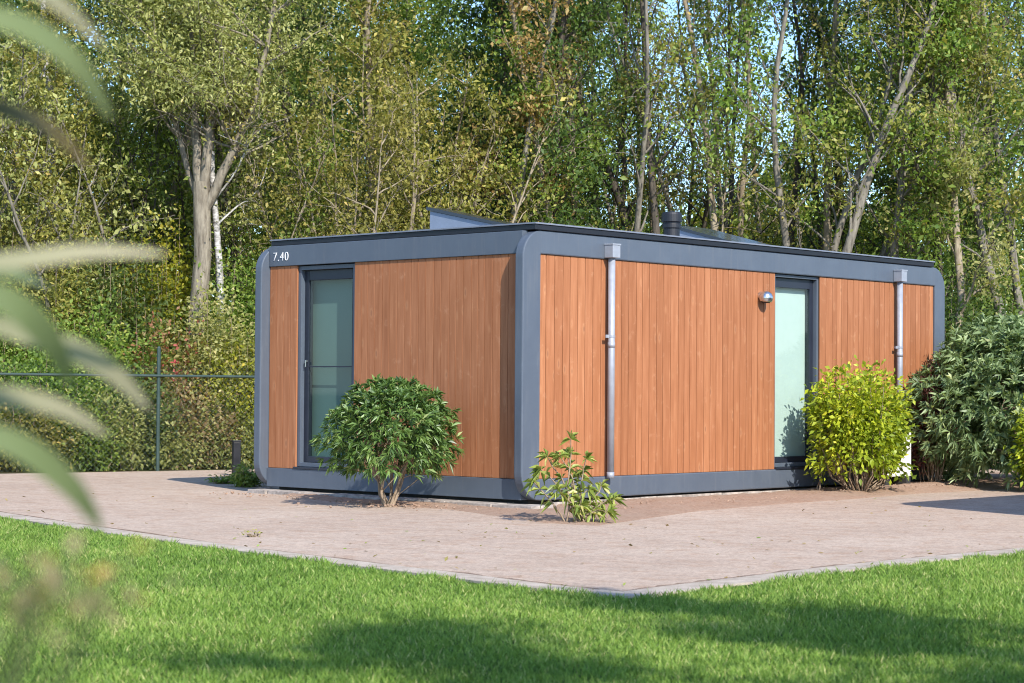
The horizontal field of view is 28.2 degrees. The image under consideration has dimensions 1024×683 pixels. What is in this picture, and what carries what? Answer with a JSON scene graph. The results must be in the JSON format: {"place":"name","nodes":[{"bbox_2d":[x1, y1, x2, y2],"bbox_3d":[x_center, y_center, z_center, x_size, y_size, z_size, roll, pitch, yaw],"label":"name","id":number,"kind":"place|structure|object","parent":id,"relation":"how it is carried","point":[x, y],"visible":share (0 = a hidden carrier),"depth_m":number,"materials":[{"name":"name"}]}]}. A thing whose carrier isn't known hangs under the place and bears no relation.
{"place":"outdoors","nodes":[
{"label":"outdoors","id":0,"kind":"place"},
{"bbox_2d":[0,467,251,473],"bbox_3d":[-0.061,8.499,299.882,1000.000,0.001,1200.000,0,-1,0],"label":"ground","id":1,"kind":"structure","parent":0,"point":[19,471],"depth_m":31.98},
{"bbox_2d":[0,282,74,417],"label":"bush","id":2,"kind":"object","parent":1,"relation":"on","point":[6,350],"visible":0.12,"depth_m":33.24,"materials":[{"name":"green plant"}]},
{"bbox_2d":[0,377,91,471],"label":"bush","id":3,"kind":"object","parent":1,"relation":"on","point":[15,463],"visible":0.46,"depth_m":31.39,"materials":[{"name":"green plant"}]},
{"bbox_2d":[0,200,113,384],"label":"bush","id":4,"kind":"object","parent":1,"relation":"on","point":[60,289],"visible":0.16,"depth_m":34.53,"materials":[{"name":"green plant"}]},
{"bbox_2d":[0,0,128,247],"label":"forest tree","id":5,"kind":"object","parent":1,"relation":"on","point":[71,23],"visible":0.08,"depth_m":39.12,"materials":[{"name":"green plant"}]},
{"bbox_2d":[0,48,142,328],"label":"hazel tree","id":6,"kind":"object","parent":1,"relation":"on","point":[24,81],"visible":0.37,"depth_m":35.30,"materials":[{"name":"green plant"}]},
{"bbox_2d":[0,329,146,468],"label":"bush","id":7,"kind":"object","parent":1,"relation":"on","point":[54,384],"visible":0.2,"depth_m":32.27,"materials":[{"name":"green plant"}]},
{"bbox_2d":[0,0,158,288],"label":"forest tree","id":8,"kind":"object","parent":1,"relation":"on","point":[46,12],"visible":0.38,"depth_m":35.65,"materials":[{"name":"green plant"}]},
{"bbox_2d":[16,388,146,471],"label":"bush","id":9,"kind":"object","parent":1,"relation":"on","point":[93,448],"visible":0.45,"depth_m":31.69,"materials":[{"name":"green plant"}]},
{"bbox_2d":[0,0,168,290],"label":"forest tree","id":10,"kind":"object","parent":1,"relation":"on","point":[77,32],"visible":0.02,"depth_m":50.52,"materials":[{"name":"green plant"}]},
{"bbox_2d":[7,287,189,421],"bbox_3d":[-6.804,0.625,33.589,3.133,3.037,2.506,0,-1,0],"label":"bush","id":11,"kind":"object","parent":1,"relation":"on","point":[113,342],"visible":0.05,"depth_m":33.42,"materials":[{"name":"green plant"}]},
{"bbox_2d":[0,0,213,329],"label":"hazel tree","id":12,"kind":"object","parent":1,"relation":"on","point":[136,223],"visible":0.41,"depth_m":35.50,"materials":[{"name":"green plant"}]},
{"bbox_2d":[52,379,164,470],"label":"bush","id":13,"kind":"object","parent":1,"relation":"on","point":[134,448],"visible":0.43,"depth_m":32.11,"materials":[{"name":"green plant"}]},
{"bbox_2d":[32,221,189,385],"bbox_3d":[-6.857,0.033,35.150,3.420,4.319,2.775,0,-1,0],"label":"bush","id":14,"kind":"object","parent":1,"relation":"on","point":[124,306],"visible":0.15,"depth_m":34.84,"materials":[{"name":"green plant"}]},
{"bbox_2d":[5,0,233,296],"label":"forest tree","id":15,"kind":"object","parent":1,"relation":"on","point":[94,23],"visible":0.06,"depth_m":47.08,"materials":[{"name":"green plant"}]},
{"bbox_2d":[0,346,254,471],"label":"chain link fence","id":16,"kind":"object","parent":1,"relation":"on","point":[158,375],"visible":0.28,"depth_m":31.79,"materials":[{"name":"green metal"}]},
{"bbox_2d":[87,349,205,469],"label":"bush","id":17,"kind":"object","parent":1,"relation":"on","point":[149,398],"visible":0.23,"depth_m":32.59,"materials":[{"name":"green plant"}]},
{"bbox_2d":[44,59,264,325],"bbox_3d":[-6.437,-1.467,37.306,5.154,7.476,4.866,0,-1,17],"label":"hazel tree","id":18,"kind":"object","parent":1,"relation":"on","point":[161,143],"visible":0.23,"depth_m":36.59,"materials":[{"name":"green plant"}]},
{"bbox_2d":[53,0,274,273],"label":"forest tree","id":19,"kind":"object","parent":1,"relation":"on","point":[185,138],"visible":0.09,"depth_m":38.03,"materials":[{"name":"green plant"}]},
{"bbox_2d":[100,202,228,363],"bbox_3d":[-6.155,-0.129,35.615,2.253,4.661,2.365,-1,-2,38],"label":"bush","id":20,"kind":"object","parent":1,"relation":"on","point":[182,266],"visible":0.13,"depth_m":35.35,"materials":[{"name":"green plant"}]},
{"bbox_2d":[104,306,226,444],"bbox_3d":[-5.720,0.785,33.880,2.180,2.743,2.158,0,-1,0],"label":"bush","id":21,"kind":"object","parent":1,"relation":"on","point":[162,341],"visible":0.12,"depth_m":33.60,"materials":[{"name":"green plant"}]},
{"bbox_2d":[77,1,263,275],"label":"forest tree","id":22,"kind":"object","parent":1,"relation":"on","point":[183,175],"visible":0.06,"depth_m":38.61,"materials":[{"name":"green plant"}]},
{"bbox_2d":[130,393,226,469],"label":"bush","id":23,"kind":"object","parent":1,"relation":"on","point":[176,456],"visible":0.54,"depth_m":32.57,"materials":[{"name":"green plant"}]},
{"bbox_2d":[145,368,253,469],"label":"bush","id":24,"kind":"object","parent":1,"relation":"on","point":[200,398],"visible":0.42,"depth_m":32.92,"materials":[{"name":"green plant"}]},
{"bbox_2d":[152,273,254,465],"bbox_3d":[-5.002,0.504,34.190,2.321,3.334,2.420,-1,-2,38],"label":"bush","id":25,"kind":"object","parent":1,"relation":"on","point":[207,337],"visible":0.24,"depth_m":33.80,"materials":[{"name":"green plant"}]},
{"bbox_2d":[55,0,367,347],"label":"willow tree","id":26,"kind":"object","parent":1,"relation":"on","point":[184,69],"visible":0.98,"depth_m":34.93,"materials":[{"name":"green plant"}]},
{"bbox_2d":[163,228,262,383],"bbox_3d":[-4.655,0.121,35.424,3.106,4.179,2.532,0,-1,0],"label":"bush","id":27,"kind":"object","parent":1,"relation":"on","point":[230,278],"visible":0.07,"depth_m":35.18,"materials":[{"name":"green plant"}]},
{"bbox_2d":[181,321,254,467],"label":"bush","id":28,"kind":"object","parent":1,"relation":"on","point":[249,389],"visible":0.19,"depth_m":33.49,"materials":[{"name":"green plant"}]},
{"bbox_2d":[188,384,253,468],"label":"bush","id":29,"kind":"object","parent":1,"relation":"on","point":[245,449],"visible":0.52,"depth_m":33.11,"materials":[{"name":"green plant"}]},
{"bbox_2d":[148,0,309,334],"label":"forest tree","id":30,"kind":"object","parent":1,"relation":"on","point":[224,194],"visible":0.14,"depth_m":36.76,"materials":[{"name":"green plant"}]},
{"bbox_2d":[140,0,329,303],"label":"forest tree","id":31,"kind":"object","parent":1,"relation":"on","point":[246,132],"visible":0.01,"depth_m":49.88,"materials":[{"name":"green plant"}]},
{"bbox_2d":[179,0,298,340],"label":"forest tree","id":32,"kind":"object","parent":1,"relation":"on","point":[216,220],"visible":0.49,"depth_m":35.16,"materials":[{"name":"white plant"}]},
{"bbox_2d":[216,217,308,360],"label":"bush","id":33,"kind":"object","parent":1,"relation":"on","point":[249,299],"visible":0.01,"depth_m":35.08,"materials":[{"name":"green plant"}]},
{"bbox_2d":[156,94,377,327],"bbox_3d":[-4.490,-1.112,36.421,4.639,6.728,4.379,0,-1,9],"label":"hazel tree","id":34,"kind":"object","parent":1,"relation":"on","point":[304,208],"visible":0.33,"depth_m":35.93,"materials":[{"name":"green plant"}]},
{"bbox_2d":[165,0,402,319],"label":"forest tree","id":35,"kind":"object","parent":1,"relation":"on","point":[297,26],"visible":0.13,"depth_m":39.79,"materials":[{"name":"green plant"}]},
{"bbox_2d":[225,0,398,238],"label":"forest tree","id":36,"kind":"object","parent":1,"relation":"on","point":[306,64],"visible":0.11,"depth_m":42.54,"materials":[{"name":"green plant"}]},
{"bbox_2d":[273,0,431,233],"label":"forest tree","id":37,"kind":"object","parent":1,"relation":"on","point":[346,56],"visible":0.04,"depth_m":49.75,"materials":[{"name":"green plant"}]},
{"bbox_2d":[187,35,536,317],"bbox_3d":[-2.560,-1.476,35.745,4.866,7.476,5.154,0,-1,22],"label":"hazel tree","id":38,"kind":"object","parent":1,"relation":"on","point":[387,135],"visible":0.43,"depth_m":35.00,"materials":[{"name":"green plant"}]},
{"bbox_2d":[287,0,473,231],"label":"forest tree","id":39,"kind":"object","parent":1,"relation":"on","point":[368,15],"visible":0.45,"depth_m":38.02,"materials":[{"name":"green plant"}]},
{"bbox_2d":[279,0,483,226],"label":"forest tree","id":40,"kind":"object","parent":1,"relation":"on","point":[432,42],"visible":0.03,"depth_m":51.18,"materials":[{"name":"green plant"}]},
{"bbox_2d":[309,0,504,228],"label":"forest tree","id":41,"kind":"object","parent":1,"relation":"on","point":[405,12],"visible":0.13,"depth_m":45.04,"materials":[{"name":"green plant"}]},
{"bbox_2d":[226,2,612,235],"bbox_3d":[-1.772,-1.888,36.441,5.450,8.373,5.772,-1,-2,41],"label":"hazel tree","id":42,"kind":"object","parent":1,"relation":"on","point":[450,200],"visible":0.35,"depth_m":36.60,"materials":[{"name":"green plant"}]},
{"bbox_2d":[330,0,627,227],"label":"forest tree","id":43,"kind":"object","parent":1,"relation":"on","point":[484,18],"visible":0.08,"depth_m":40.45,"materials":[{"name":"green plant"}]},
{"bbox_2d":[378,0,590,227],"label":"forest tree","id":44,"kind":"object","parent":1,"relation":"on","point":[479,47],"visible":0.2,"depth_m":41.43,"materials":[{"name":"green plant"}]},
{"bbox_2d":[425,0,593,223],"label":"forest tree","id":45,"kind":"object","parent":1,"relation":"on","point":[548,32],"visible":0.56,"depth_m":36.88,"materials":[{"name":"green plant"}]},
{"bbox_2d":[0,0,1023,319],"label":"wood","id":46,"kind":"object","parent":1,"relation":"on","point":[490,100],"visible":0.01,"depth_m":61.43,"materials":[{"name":"green plant"}]},
{"bbox_2d":[446,0,629,228],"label":"forest tree","id":47,"kind":"object","parent":1,"relation":"on","point":[485,81],"visible":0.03,"depth_m":46.73,"materials":[{"name":"green plant"}]},
{"bbox_2d":[463,0,644,229],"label":"forest tree","id":48,"kind":"object","parent":1,"relation":"on","point":[559,54],"visible":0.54,"depth_m":37.00,"materials":[{"name":"green plant"}]},
{"bbox_2d":[466,0,661,232],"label":"forest tree","id":49,"kind":"object","parent":1,"relation":"on","point":[601,159],"visible":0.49,"depth_m":37.01,"materials":[{"name":"green plant"}]},
{"bbox_2d":[470,0,683,227],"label":"forest tree","id":50,"kind":"object","parent":1,"relation":"on","point":[614,128],"visible":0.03,"depth_m":52.33,"materials":[{"name":"green plant"}]},
{"bbox_2d":[531,0,652,225],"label":"forest tree","id":51,"kind":"object","parent":1,"relation":"on","point":[567,79],"visible":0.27,"depth_m":38.14,"materials":[{"name":"green plant"}]},
{"bbox_2d":[495,0,736,230],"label":"forest tree","id":52,"kind":"object","parent":1,"relation":"on","point":[614,189],"visible":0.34,"depth_m":38.70,"materials":[{"name":"green plant"}]},
{"bbox_2d":[578,0,672,227],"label":"forest tree","id":53,"kind":"object","parent":1,"relation":"on","point":[599,68],"visible":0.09,"depth_m":49.16,"materials":[{"name":"green plant"}]},
{"bbox_2d":[563,0,694,229],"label":"forest tree","id":54,"kind":"object","parent":1,"relation":"on","point":[623,159],"visible":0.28,"depth_m":41.23,"materials":[{"name":"green plant"}]},
{"bbox_2d":[535,0,750,232],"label":"forest tree","id":55,"kind":"object","parent":1,"relation":"on","point":[646,123],"visible":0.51,"depth_m":36.81,"materials":[{"name":"green plant"}]},
{"bbox_2d":[612,0,723,232],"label":"forest tree","id":56,"kind":"object","parent":1,"relation":"on","point":[638,141],"visible":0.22,"depth_m":42.46,"materials":[{"name":"green plant"}]},
{"bbox_2d":[610,0,759,233],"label":"forest tree","id":57,"kind":"object","parent":1,"relation":"on","point":[653,191],"visible":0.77,"depth_m":37.36,"materials":[{"name":"green plant"}]},
{"bbox_2d":[639,0,746,225],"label":"forest tree","id":58,"kind":"object","parent":1,"relation":"on","point":[704,191],"visible":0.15,"depth_m":47.17,"materials":[{"name":"green plant"}]},
{"bbox_2d":[600,0,791,238],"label":"forest tree","id":59,"kind":"object","parent":1,"relation":"on","point":[710,188],"visible":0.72,"depth_m":37.78,"materials":[{"name":"green plant"}]},
{"bbox_2d":[604,0,805,244],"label":"forest tree","id":60,"kind":"object","parent":1,"relation":"on","point":[705,202],"visible":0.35,"depth_m":40.52,"materials":[{"name":"green plant"}]},
{"bbox_2d":[586,40,825,244],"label":"forest tree","id":61,"kind":"object","parent":1,"relation":"on","point":[761,218],"visible":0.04,"depth_m":51.32,"materials":[{"name":"green plant"}]},
{"bbox_2d":[669,0,782,231],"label":"forest tree","id":62,"kind":"object","parent":1,"relation":"on","point":[722,134],"visible":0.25,"depth_m":46.11,"materials":[{"name":"green plant"}]},
{"bbox_2d":[670,0,803,232],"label":"forest tree","id":63,"kind":"object","parent":1,"relation":"on","point":[718,200],"visible":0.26,"depth_m":45.84,"materials":[{"name":"green plant"}]},
{"bbox_2d":[569,0,938,251],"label":"forest tree","id":64,"kind":"object","parent":1,"relation":"on","point":[834,246],"visible":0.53,"depth_m":37.20,"materials":[{"name":"green plant"}]},
{"bbox_2d":[674,0,835,236],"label":"forest tree","id":65,"kind":"object","parent":1,"relation":"on","point":[755,138],"visible":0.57,"depth_m":38.85,"materials":[{"name":"green plant"}]},
{"bbox_2d":[713,0,819,241],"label":"forest tree","id":66,"kind":"object","parent":1,"relation":"on","point":[756,214],"visible":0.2,"depth_m":49.84,"materials":[{"name":"green plant"}]},
{"bbox_2d":[687,164,895,253],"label":"thicket","id":67,"kind":"object","parent":1,"relation":"on","point":[708,225],"visible":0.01,"depth_m":55.97,"materials":[{"name":"green plant"}]},
{"bbox_2d":[736,0,855,246],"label":"forest tree","id":68,"kind":"object","parent":1,"relation":"on","point":[806,21],"visible":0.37,"depth_m":39.90,"materials":[{"name":"green plant"}]},
{"bbox_2d":[747,0,850,244],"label":"forest tree","id":69,"kind":"object","parent":1,"relation":"on","point":[767,179],"visible":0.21,"depth_m":46.36,"materials":[{"name":"green plant"}]},
{"bbox_2d":[754,0,874,249],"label":"forest tree","id":70,"kind":"object","parent":1,"relation":"on","point":[809,168],"visible":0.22,"depth_m":42.45,"materials":[{"name":"green plant"}]},
{"bbox_2d":[760,0,877,250],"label":"forest tree","id":71,"kind":"object","parent":1,"relation":"on","point":[827,227],"visible":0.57,"depth_m":38.68,"materials":[{"name":"green plant"}]},
{"bbox_2d":[633,0,1023,256],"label":"forest tree","id":72,"kind":"object","parent":1,"relation":"on","point":[783,225],"visible":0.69,"depth_m":36.73,"materials":[{"name":"green plant"}]},
{"bbox_2d":[730,0,947,249],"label":"forest tree","id":73,"kind":"object","parent":1,"relation":"on","point":[815,223],"visible":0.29,"depth_m":40.57,"materials":[{"name":"green plant"}]},
{"bbox_2d":[736,0,990,252],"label":"forest tree","id":74,"kind":"object","parent":1,"relation":"on","point":[863,190],"visible":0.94,"depth_m":36.25,"materials":[{"name":"green plant"}]},
{"bbox_2d":[797,0,936,257],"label":"forest tree","id":75,"kind":"object","parent":1,"relation":"on","point":[886,106],"visible":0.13,"depth_m":38.14,"materials":[{"name":"green plant"}]},
{"bbox_2d":[841,0,959,256],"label":"forest tree","id":76,"kind":"object","parent":1,"relation":"on","point":[863,122],"visible":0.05,"depth_m":49.01,"materials":[{"name":"green plant"}]},
{"bbox_2d":[791,0,1023,268],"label":"forest tree","id":77,"kind":"object","parent":1,"relation":"on","point":[894,252],"visible":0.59,"depth_m":36.78,"materials":[{"name":"green plant"}]},
{"bbox_2d":[846,0,1020,320],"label":"forest tree","id":78,"kind":"object","parent":1,"relation":"on","point":[957,46],"visible":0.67,"depth_m":36.52,"materials":[{"name":"green plant"}]},
{"bbox_2d":[860,0,1023,317],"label":"forest tree","id":79,"kind":"object","parent":1,"relation":"on","point":[977,221],"visible":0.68,"depth_m":36.95,"materials":[{"name":"green plant"}]},
{"bbox_2d":[884,0,1023,334],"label":"forest tree","id":80,"kind":"object","parent":1,"relation":"on","point":[956,240],"visible":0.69,"depth_m":36.38,"materials":[{"name":"green plant"}]},
{"bbox_2d":[900,0,1023,303],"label":"forest tree","id":81,"kind":"object","parent":1,"relation":"on","point":[1004,45],"visible":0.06,"depth_m":46.83,"materials":[{"name":"green plant"}]},
{"bbox_2d":[927,0,1023,315],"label":"forest tree","id":82,"kind":"object","parent":1,"relation":"on","point":[1015,81],"visible":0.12,"depth_m":40.44,"materials":[{"name":"green plant"}]},
{"bbox_2d":[944,269,1023,466],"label":"bush","id":83,"kind":"object","parent":1,"relation":"on","point":[952,317],"visible":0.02,"depth_m":36.27,"materials":[{"name":"green plant"}]},
{"bbox_2d":[947,254,1023,321],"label":"bush","id":84,"kind":"object","parent":1,"relation":"on","point":[1008,298],"visible":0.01,"depth_m":38.48,"materials":[{"name":"green plant"}]},
{"bbox_2d":[950,0,1023,317],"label":"forest tree","id":85,"kind":"object","parent":1,"relation":"on","point":[1018,298],"visible":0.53,"depth_m":37.81,"materials":[{"name":"green plant"}]},
{"bbox_2d":[0,465,1023,590],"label":"path","id":86,"kind":"structure","parent":0,"point":[606,557],"depth_m":18.96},
{"bbox_2d":[224,462,264,487],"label":"weed clump","id":87,"kind":"object","parent":86,"relation":"on","point":[244,476],"visible":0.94,"depth_m":26.81,"materials":[{"name":"green plant"}]},
{"bbox_2d":[248,488,552,508],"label":"kerb stones","id":88,"kind":"object","parent":86,"relation":"on","point":[421,499],"visible":0.67,"depth_m":23.51,"materials":[{"name":"concrete"}]},
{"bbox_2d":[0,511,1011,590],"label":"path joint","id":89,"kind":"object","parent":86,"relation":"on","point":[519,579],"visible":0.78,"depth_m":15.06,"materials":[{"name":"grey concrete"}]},
{"bbox_2d":[0,512,1023,597],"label":"path edging","id":90,"kind":"object","parent":86,"relation":"on","point":[745,580],"visible":0.65,"depth_m":14.77,"materials":[{"name":"concrete"}]},
{"bbox_2d":[254,207,944,504],"bbox_3d":[1.531,0.127,27.225,4.678,3.714,8.970,-1,-2,42],"label":"chalet","id":91,"kind":"object","parent":86,"relation":"on","point":[675,357],"visible":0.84,"depth_m":24.47,"materials":[{"name":"brown wood"}]},
{"bbox_2d":[293,263,354,470],"bbox_3d":[-2.219,0.316,24.888,1.050,2.500,0.257,-1,-2,42],"label":"glass door","id":92,"kind":"structure","parent":91,"relation":"in","point":[326,292],"depth_m":25.13,"materials":[{"name":"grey glass"}]},
{"bbox_2d":[774,274,817,469],"bbox_3d":[3.631,0.396,26.447,0.257,2.500,1.028,-1,-2,42],"label":"window","id":93,"kind":"structure","parent":91,"relation":"in","point":[796,297],"depth_m":26.59,"materials":[{"name":"green glass"}]},
{"bbox_2d":[248,472,1023,525],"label":"soil bed","id":94,"kind":"object","parent":86,"relation":"on","point":[658,507],"visible":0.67,"depth_m":23.74,"materials":[{"name":"brown soil"}]},
{"bbox_2d":[309,373,465,506],"bbox_3d":[-1.378,1.096,22.661,1.558,1.494,1.633,0,-2,26],"label":"laurel bush","id":95,"kind":"object","parent":94,"relation":"on","point":[369,420],"visible":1,"depth_m":22.32,"materials":[{"name":"green plant"}]},
{"bbox_2d":[520,430,626,522],"bbox_3d":[0.610,1.353,20.057,1.064,0.982,0.522,0,-1,0],"label":"young laurel","id":96,"kind":"object","parent":94,"relation":"on","point":[579,507],"visible":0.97,"depth_m":20.05,"materials":[{"name":"green plant"}]},
{"bbox_2d":[799,355,925,491],"bbox_3d":[4.495,1.073,26.191,1.477,1.808,1.721,-1,-2,42],"label":"golden bush","id":97,"kind":"object","parent":94,"relation":"on","point":[850,423],"visible":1,"depth_m":25.86,"materials":[{"name":"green plant"}]},
{"bbox_2d":[911,351,958,481],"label":"bush","id":98,"kind":"object","parent":94,"relation":"on","point":[914,451],"visible":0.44,"depth_m":27.89,"materials":[{"name":"green plant"}]},
{"bbox_2d":[900,313,1023,489],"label":"evergreen shrub","id":99,"kind":"object","parent":94,"relation":"on","point":[988,345],"visible":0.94,"depth_m":27.47,"materials":[{"name":"green plant"}]},
{"bbox_2d":[543,486,842,505],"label":"kerb stones","id":100,"kind":"object","parent":86,"relation":"on","point":[685,495],"visible":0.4,"depth_m":24.89,"materials":[{"name":"concrete"}]},
{"bbox_2d":[800,0,1023,326],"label":"forest tree","id":101,"kind":"object","parent":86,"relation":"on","point":[884,178],"visible":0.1,"depth_m":39.08,"materials":[{"name":"green plant"}]},
{"bbox_2d":[1003,393,1023,487],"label":"golden bush","id":102,"kind":"object","parent":86,"relation":"on","point":[1019,429],"visible":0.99,"depth_m":26.85,"materials":[{"name":"green plant"}]},
{"bbox_2d":[0,515,1023,682],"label":"lawn","id":103,"kind":"structure","parent":0,"point":[284,586],"depth_m":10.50,"materials":[{"name":"plant"}]},
{"bbox_2d":[0,0,178,682],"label":"garden plant","id":104,"kind":"object","parent":103,"relation":"on","point":[30,322],"visible":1,"depth_m":1.59,"materials":[{"name":"green plant"}]},
{"bbox_2d":[17,0,1023,311],"label":"sky","id":105,"kind":"structure","parent":0,"point":[791,41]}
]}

